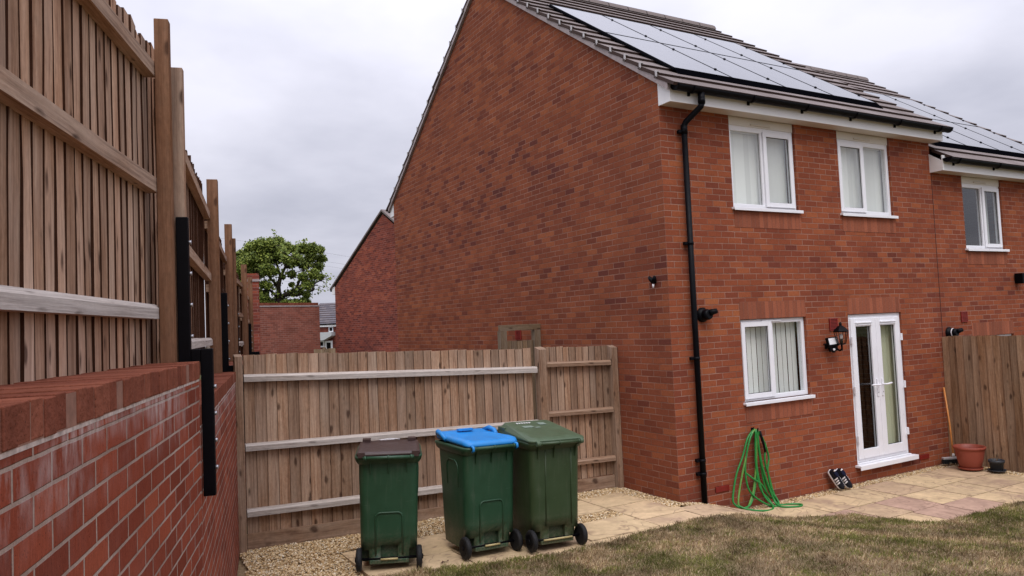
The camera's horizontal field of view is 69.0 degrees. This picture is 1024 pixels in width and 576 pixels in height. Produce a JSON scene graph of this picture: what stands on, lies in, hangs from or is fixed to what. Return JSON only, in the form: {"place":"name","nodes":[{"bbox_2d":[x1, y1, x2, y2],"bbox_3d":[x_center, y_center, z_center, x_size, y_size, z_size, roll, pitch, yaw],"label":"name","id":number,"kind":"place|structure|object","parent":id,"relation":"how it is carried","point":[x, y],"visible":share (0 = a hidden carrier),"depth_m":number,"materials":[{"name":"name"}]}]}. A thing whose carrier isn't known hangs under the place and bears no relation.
{"place":"outdoors","nodes":[
{"label":"outdoors","id":0,"kind":"place"},
{"bbox_2d":[116,0,1023,337],"label":"sky","id":1,"kind":"structure","parent":0,"point":[305,115],"materials":[{"name":"white"}]},
{"bbox_2d":[237,463,1023,575],"bbox_3d":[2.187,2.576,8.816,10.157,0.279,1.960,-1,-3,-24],"label":"gravel","id":2,"kind":"structure","parent":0,"point":[294,568],"depth_m":7.40,"materials":[{"name":"beige gravel"}]},
{"bbox_2d":[233,345,623,557],"bbox_3d":[-0.686,1.627,8.429,4.612,2.005,0.129,-1,-3,-28],"label":"garden fence","id":3,"kind":"object","parent":2,"relation":"on","point":[310,421],"visible":0.69,"depth_m":8.05,"materials":[{"name":"brown wood"}]},
{"bbox_2d":[827,469,844,488],"bbox_3d":[4.232,2.493,9.724,0.184,0.278,0.139,-1,-3,-30],"label":"trainer shoe","id":4,"kind":"object","parent":2,"relation":"on","point":[833,474],"visible":1,"depth_m":9.68,"materials":[{"name":"fabric"}]},
{"bbox_2d":[835,468,852,487],"bbox_3d":[4.351,2.493,9.777,0.198,0.275,0.130,-1,-3,-20],"label":"trainer shoe","id":5,"kind":"object","parent":2,"relation":"on","point":[845,479],"visible":0.98,"depth_m":9.73,"materials":[{"name":"fabric"}]},
{"bbox_2d":[941,387,958,464],"bbox_3d":[6.461,2.034,11.033,0.366,1.103,0.225,-2,-3,-2],"label":"broom","id":6,"kind":"object","parent":2,"relation":"on","point":[949,460],"visible":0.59,"depth_m":10.95,"materials":[{"name":"brown wood"}]},
{"bbox_2d":[341,466,1023,575],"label":"paving","id":7,"kind":"structure","parent":0,"point":[948,493],"depth_m":8.64,"materials":[{"name":"beige stone"}]},
{"bbox_2d":[355,436,422,571],"bbox_3d":[-1.133,1.969,6.882,0.596,1.065,0.810,0,-3,-9],"label":"wheelie bin","id":8,"kind":"object","parent":7,"relation":"on","point":[388,476],"visible":0.99,"depth_m":6.59,"materials":[{"name":"green plastic"}]},
{"bbox_2d":[435,425,522,559],"bbox_3d":[-0.327,1.923,7.131,0.618,1.113,0.809,1,-4,-29],"label":"wheelie bin","id":9,"kind":"object","parent":7,"relation":"on","point":[477,475],"visible":1,"depth_m":6.91,"materials":[{"name":"green plastic"}]},
{"bbox_2d":[498,420,587,552],"bbox_3d":[0.291,1.899,7.271,0.600,1.121,0.836,1,-4,-25],"label":"wheelie bin","id":10,"kind":"object","parent":7,"relation":"on","point":[545,481],"visible":0.97,"depth_m":7.01,"materials":[{"name":"green plastic"}]},
{"bbox_2d":[952,444,985,470],"bbox_3d":[6.501,2.405,10.574,0.412,0.322,0.412,-1,-3,-30],"label":"plant pot","id":11,"kind":"object","parent":7,"relation":"on","point":[970,457],"visible":1,"depth_m":10.45,"materials":[{"name":"plastic"}]},
{"bbox_2d":[987,453,1006,471],"bbox_3d":[6.737,2.409,10.363,0.236,0.270,0.236,-1,-3,-30],"label":"plant pot","id":12,"kind":"object","parent":7,"relation":"on","point":[996,464],"visible":1,"depth_m":10.30,"materials":[{"name":"grey plastic"}]},
{"bbox_2d":[369,500,1023,575],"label":"lawn","id":13,"kind":"structure","parent":0,"point":[806,560],"depth_m":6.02,"materials":[{"name":"plant"}]},
{"bbox_3d":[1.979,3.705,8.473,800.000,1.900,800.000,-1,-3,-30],"label":"ground","id":14,"kind":"structure","parent":0,"visible":0},
{"bbox_2d":[0,355,246,575],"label":"retaining wall","id":15,"kind":"structure","parent":14,"relation":"on","point":[101,473],"depth_m":2.24,"materials":[{"name":"brick"}]},
{"bbox_2d":[0,0,259,495],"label":"boarded fence","id":16,"kind":"object","parent":15,"relation":"on","point":[113,255],"visible":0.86,"depth_m":3.10,"materials":[{"name":"brown wood"}]},
{"bbox_2d":[247,273,260,354],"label":"brick pier","id":17,"kind":"structure","parent":14,"relation":"on","point":[256,308],"depth_m":18.10,"materials":[{"name":"red brick"}]},
{"bbox_2d":[236,229,333,302],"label":"oak tree","id":18,"kind":"object","parent":14,"relation":"on","point":[260,255],"visible":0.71,"depth_m":78.74,"materials":[{"name":"green plant"}]},
{"bbox_2d":[260,303,320,354],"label":"screen wall","id":19,"kind":"structure","parent":14,"relation":"on","point":[285,328],"depth_m":28.70,"materials":[{"name":"brick"}]},
{"bbox_2d":[314,347,335,352],"bbox_3d":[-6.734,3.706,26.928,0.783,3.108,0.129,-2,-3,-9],"label":"picket fence","id":20,"kind":"object","parent":14,"relation":"on","point":[329,350],"visible":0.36,"depth_m":26.99,"materials":[{"name":"brown wood"}]},
{"bbox_2d":[319,303,336,352],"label":"brick house","id":21,"kind":"structure","parent":14,"relation":"on","point":[327,314],"depth_m":51.98,"materials":[{"name":"grey tile"}]},
{"bbox_2d":[330,209,398,368],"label":"brick house","id":22,"kind":"structure","parent":14,"relation":"on","point":[363,289],"depth_m":27.65,"materials":[{"name":"red brick"}]},
{"bbox_2d":[386,0,952,507],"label":"brick house","id":23,"kind":"structure","parent":14,"relation":"on","point":[576,172],"depth_m":10.16,"materials":[{"name":"red brick"}]},
{"bbox_2d":[497,324,540,419],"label":"side gate","id":24,"kind":"structure","parent":23,"relation":"attached to","point":[532,343],"depth_m":11.01,"materials":[{"name":"brown wood"}]},
{"bbox_2d":[648,276,656,287],"bbox_3d":[1.673,-0.073,8.839,0.070,0.143,0.132,-1,-3,-30],"label":"security light","id":25,"kind":"object","parent":23,"relation":"attached to","point":[652,280],"visible":1,"depth_m":8.82,"materials":[{"name":"black plastic"}]},
{"bbox_2d":[697,307,717,321],"bbox_3d":[2.321,0.315,8.820,0.202,0.176,0.177,-1,-3,-30],"label":"boiler flue","id":26,"kind":"object","parent":23,"relation":"attached to","point":[704,314],"visible":0.98,"depth_m":8.79,"materials":[{"name":"black plastic"}]},
{"bbox_2d":[728,116,803,213],"bbox_3d":[3.225,-1.570,9.649,1.263,1.206,0.222,-1,-3,-30],"label":"window","id":27,"kind":"structure","parent":23,"relation":"in","point":[757,154],"depth_m":9.67,"materials":[{"name":"white plastic"}]},
{"bbox_2d":[732,427,802,511],"bbox_3d":[3.033,2.190,9.010,0.935,0.968,0.324,-2,-3,-18],"label":"garden hose","id":28,"kind":"object","parent":23,"relation":"attached to","point":[757,434],"visible":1,"depth_m":9.04,"materials":[{"name":"green plastic"}]},
{"bbox_2d":[740,317,815,406],"bbox_3d":[3.334,0.919,9.524,1.263,1.056,0.222,-1,-3,-30],"label":"window","id":29,"kind":"structure","parent":23,"relation":"in","point":[765,390],"depth_m":9.56,"materials":[{"name":"white plastic"}]},
{"bbox_2d":[823,336,838,352],"bbox_3d":[4.207,0.751,9.874,0.216,0.211,0.158,-1,-3,-30],"label":"floodlight","id":30,"kind":"object","parent":23,"relation":"attached to","point":[830,344],"visible":1,"depth_m":9.85,"materials":[{"name":"black paint"}]},
{"bbox_2d":[833,322,848,350],"bbox_3d":[4.333,0.648,9.896,0.181,0.392,0.321,-2,-3,-12],"label":"wall lantern","id":31,"kind":"object","parent":23,"relation":"attached to","point":[840,328],"depth_m":9.82,"materials":[{"name":"black paint"}]},
{"bbox_2d":[849,317,883,459],"bbox_3d":[4.928,1.378,10.327,0.566,1.923,0.138,-1,-3,-30],"label":"door leaf","id":32,"kind":"structure","parent":23,"relation":"in","point":[877,450],"depth_m":10.38,"materials":[{"name":"white plastic"}]},
{"bbox_2d":[836,131,898,218],"bbox_3d":[5.015,-1.597,10.672,1.240,1.206,0.222,-1,-3,-30],"label":"window","id":33,"kind":"structure","parent":23,"relation":"in","point":[860,166],"depth_m":10.73,"materials":[{"name":"white plastic"}]},
{"bbox_2d":[875,316,908,454],"bbox_3d":[5.423,1.370,10.610,0.566,1.923,0.138,-1,-3,-30],"label":"door leaf","id":34,"kind":"structure","parent":23,"relation":"in","point":[899,446],"depth_m":10.68,"materials":[{"name":"white plastic"}]},
{"bbox_2d":[796,63,1023,336],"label":"brick house","id":35,"kind":"structure","parent":14,"relation":"on","point":[977,178],"depth_m":12.12,"materials":[{"name":"red brick"}]},
{"bbox_2d":[945,327,963,335],"bbox_3d":[6.723,0.679,11.305,0.202,0.176,0.177,-1,-3,-30],"label":"boiler flue","id":36,"kind":"object","parent":35,"relation":"attached to","point":[949,331],"visible":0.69,"depth_m":11.28,"materials":[{"name":"black plastic"}]},
{"bbox_2d":[961,176,1009,251],"bbox_3d":[7.595,-1.183,12.164,1.200,1.206,0.310,-1,-3,-30],"label":"window","id":37,"kind":"structure","parent":35,"relation":"in","point":[981,186],"depth_m":12.15,"materials":[{"name":"white plastic"}]},
{"bbox_2d":[1014,273,1023,283],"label":"wall lamp","id":38,"kind":"object","parent":35,"relation":"attached to","point":[1019,278],"visible":1,"depth_m":12.32,"materials":[{"name":"black paint"}]},
{"bbox_2d":[942,335,1023,472],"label":"boundary fence","id":39,"kind":"object","parent":14,"relation":"on","point":[984,382],"visible":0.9,"depth_m":10.69,"materials":[{"name":"brown wood"}]}
]}

